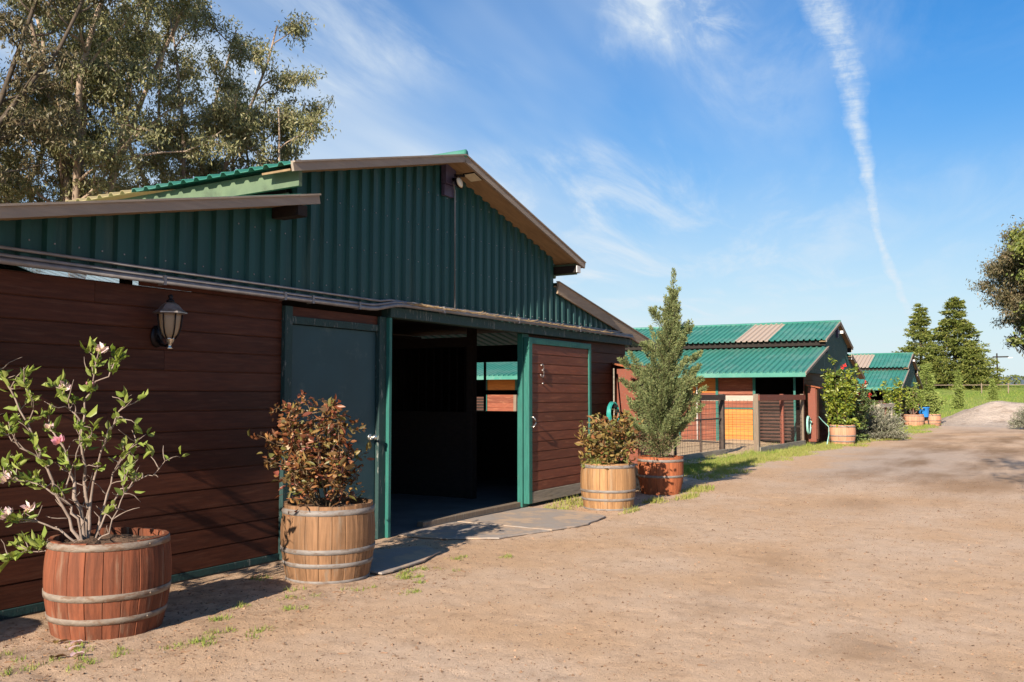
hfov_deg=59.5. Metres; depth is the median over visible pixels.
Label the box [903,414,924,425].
barrel planter
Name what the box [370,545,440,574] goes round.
rubber mat
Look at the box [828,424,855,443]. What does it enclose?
barrel planter
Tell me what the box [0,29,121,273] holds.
eucalyptus tree
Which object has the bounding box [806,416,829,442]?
garden hose
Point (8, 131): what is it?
eucalyptus tree
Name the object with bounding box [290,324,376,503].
walk door
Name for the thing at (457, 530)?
rubber mat
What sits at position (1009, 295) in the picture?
eucalyptus tree
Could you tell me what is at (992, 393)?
young cypress
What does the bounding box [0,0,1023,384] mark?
sky
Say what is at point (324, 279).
barn
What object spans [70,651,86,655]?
fallen petal
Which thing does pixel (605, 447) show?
rose bush
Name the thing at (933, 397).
potted shrub
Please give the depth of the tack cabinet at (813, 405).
26.43 m
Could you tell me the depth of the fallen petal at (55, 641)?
5.39 m
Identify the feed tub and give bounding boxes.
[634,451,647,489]
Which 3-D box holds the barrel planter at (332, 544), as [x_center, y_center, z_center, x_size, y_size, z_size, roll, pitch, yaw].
[-1.531,1.650,7.463,0.778,0.631,0.779,2,-4,-32]
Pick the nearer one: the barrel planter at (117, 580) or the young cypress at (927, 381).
the barrel planter at (117, 580)
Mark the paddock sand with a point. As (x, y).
(732, 446)
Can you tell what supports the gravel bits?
on the dirt lane
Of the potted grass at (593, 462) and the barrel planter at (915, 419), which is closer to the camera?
the potted grass at (593, 462)
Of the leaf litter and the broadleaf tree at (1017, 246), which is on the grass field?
the broadleaf tree at (1017, 246)
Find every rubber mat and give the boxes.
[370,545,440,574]
[398,522,549,538]
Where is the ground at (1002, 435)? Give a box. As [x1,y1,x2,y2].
[820,426,1023,443]
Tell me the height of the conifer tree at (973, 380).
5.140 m
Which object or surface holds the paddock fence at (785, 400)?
on the ground at (1002, 435)
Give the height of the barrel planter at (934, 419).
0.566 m
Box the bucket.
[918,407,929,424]
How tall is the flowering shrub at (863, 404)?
2.125 m
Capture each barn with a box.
[0,149,656,620]
[477,320,864,443]
[849,352,922,420]
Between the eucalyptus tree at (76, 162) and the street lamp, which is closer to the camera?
the eucalyptus tree at (76, 162)
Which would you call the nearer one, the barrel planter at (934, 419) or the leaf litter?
the leaf litter
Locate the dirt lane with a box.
[0,441,1023,681]
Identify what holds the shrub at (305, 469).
in the barrel planter at (332, 544)
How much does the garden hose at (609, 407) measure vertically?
0.398 m
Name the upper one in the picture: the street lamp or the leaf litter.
the street lamp
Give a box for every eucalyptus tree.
[0,0,129,189]
[0,0,245,278]
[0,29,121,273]
[39,0,327,291]
[184,63,340,178]
[965,215,1023,356]
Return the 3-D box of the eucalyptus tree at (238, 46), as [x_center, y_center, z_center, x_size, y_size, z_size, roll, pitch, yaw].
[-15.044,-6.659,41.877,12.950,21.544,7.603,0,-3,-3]
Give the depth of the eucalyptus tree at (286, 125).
41.32 m
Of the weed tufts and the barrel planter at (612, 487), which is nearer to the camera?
the weed tufts
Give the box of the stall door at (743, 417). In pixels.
[725,409,752,439]
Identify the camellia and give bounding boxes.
[820,355,867,427]
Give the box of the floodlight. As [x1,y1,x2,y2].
[441,164,482,307]
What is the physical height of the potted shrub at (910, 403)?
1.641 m
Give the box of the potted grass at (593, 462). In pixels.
[580,458,606,467]
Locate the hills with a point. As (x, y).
(1022, 381)
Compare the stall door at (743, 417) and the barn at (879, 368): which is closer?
the stall door at (743, 417)
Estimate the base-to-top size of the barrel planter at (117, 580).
0.605 m
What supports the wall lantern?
attached to the barn at (324, 279)
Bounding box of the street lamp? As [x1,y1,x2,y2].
[993,353,1012,378]
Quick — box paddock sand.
[664,439,779,464]
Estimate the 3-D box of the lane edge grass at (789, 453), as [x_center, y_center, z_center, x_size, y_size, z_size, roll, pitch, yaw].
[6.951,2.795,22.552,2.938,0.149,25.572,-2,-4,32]
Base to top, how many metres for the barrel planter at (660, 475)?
0.575 m
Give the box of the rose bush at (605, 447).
[574,409,643,469]
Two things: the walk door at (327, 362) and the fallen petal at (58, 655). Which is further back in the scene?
the walk door at (327, 362)
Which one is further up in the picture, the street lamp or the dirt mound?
the street lamp
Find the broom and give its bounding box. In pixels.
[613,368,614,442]
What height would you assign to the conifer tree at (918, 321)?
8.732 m
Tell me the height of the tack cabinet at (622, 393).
2.022 m
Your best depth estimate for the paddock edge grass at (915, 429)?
21.43 m
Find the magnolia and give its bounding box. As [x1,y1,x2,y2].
[0,337,189,571]
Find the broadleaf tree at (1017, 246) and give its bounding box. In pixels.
[1001,224,1023,346]
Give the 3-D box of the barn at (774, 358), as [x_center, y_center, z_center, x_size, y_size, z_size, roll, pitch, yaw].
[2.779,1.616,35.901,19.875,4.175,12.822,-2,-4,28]
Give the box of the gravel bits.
[9,493,1020,680]
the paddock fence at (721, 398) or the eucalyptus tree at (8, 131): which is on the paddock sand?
the paddock fence at (721, 398)
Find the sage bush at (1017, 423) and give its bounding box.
[1007,406,1023,429]
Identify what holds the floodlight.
on the barn at (324, 279)
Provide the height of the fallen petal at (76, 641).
0.030 m
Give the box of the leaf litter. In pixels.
[0,563,465,681]
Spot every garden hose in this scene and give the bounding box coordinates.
[606,401,618,425]
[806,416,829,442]
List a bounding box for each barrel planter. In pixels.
[42,527,171,640]
[280,496,374,583]
[580,461,635,510]
[637,455,683,494]
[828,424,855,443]
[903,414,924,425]
[925,414,940,425]
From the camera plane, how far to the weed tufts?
5.63 m
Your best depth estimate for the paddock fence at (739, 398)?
23.10 m
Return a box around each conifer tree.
[891,303,951,386]
[913,296,1023,389]
[945,340,1010,390]
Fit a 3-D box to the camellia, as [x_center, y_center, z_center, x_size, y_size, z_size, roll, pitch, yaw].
[10.181,1.563,27.418,1.392,2.292,1.225,-1,-3,9]
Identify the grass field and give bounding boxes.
[917,385,1023,415]
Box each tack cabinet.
[612,363,657,463]
[805,384,822,444]
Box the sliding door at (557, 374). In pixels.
[524,337,591,503]
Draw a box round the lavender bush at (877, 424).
[856,401,913,440]
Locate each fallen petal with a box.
[49,654,66,658]
[53,639,67,643]
[68,645,82,649]
[70,640,84,644]
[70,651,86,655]
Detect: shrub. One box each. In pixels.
[247,390,373,515]
[825,380,878,441]
[877,376,909,426]
[903,382,927,414]
[919,391,946,414]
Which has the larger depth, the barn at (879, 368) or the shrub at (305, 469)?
the barn at (879, 368)
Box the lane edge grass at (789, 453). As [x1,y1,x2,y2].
[545,437,912,514]
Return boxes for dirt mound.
[940,401,1023,427]
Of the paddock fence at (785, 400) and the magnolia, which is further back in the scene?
the paddock fence at (785, 400)
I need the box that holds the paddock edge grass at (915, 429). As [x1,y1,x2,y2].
[684,423,937,475]
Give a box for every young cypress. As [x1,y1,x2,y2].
[918,363,940,413]
[949,369,965,408]
[984,379,999,399]
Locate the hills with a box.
[999,376,1023,384]
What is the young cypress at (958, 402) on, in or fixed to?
on the grass field
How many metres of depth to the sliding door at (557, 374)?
12.62 m
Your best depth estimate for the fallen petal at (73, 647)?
5.29 m
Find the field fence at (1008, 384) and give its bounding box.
[955,383,1023,392]
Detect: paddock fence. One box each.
[513,395,752,449]
[669,394,725,459]
[753,394,805,452]
[876,403,900,426]
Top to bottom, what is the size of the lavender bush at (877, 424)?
1.459 m
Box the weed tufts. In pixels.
[0,553,514,675]
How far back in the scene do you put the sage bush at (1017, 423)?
39.75 m
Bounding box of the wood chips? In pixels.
[4,492,1022,681]
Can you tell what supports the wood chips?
on the dirt lane
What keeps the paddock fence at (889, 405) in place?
on the ground at (1002, 435)
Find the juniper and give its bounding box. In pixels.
[617,268,708,457]
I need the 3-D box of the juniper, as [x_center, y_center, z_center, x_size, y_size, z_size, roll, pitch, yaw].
[2.261,0.373,13.822,1.450,3.047,1.309,-2,-4,31]
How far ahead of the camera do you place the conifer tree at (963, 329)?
80.39 m
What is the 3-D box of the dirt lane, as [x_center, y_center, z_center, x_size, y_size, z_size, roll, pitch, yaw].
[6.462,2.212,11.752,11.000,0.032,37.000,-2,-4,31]
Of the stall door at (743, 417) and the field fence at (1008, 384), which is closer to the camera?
the stall door at (743, 417)
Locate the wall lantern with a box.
[150,294,187,348]

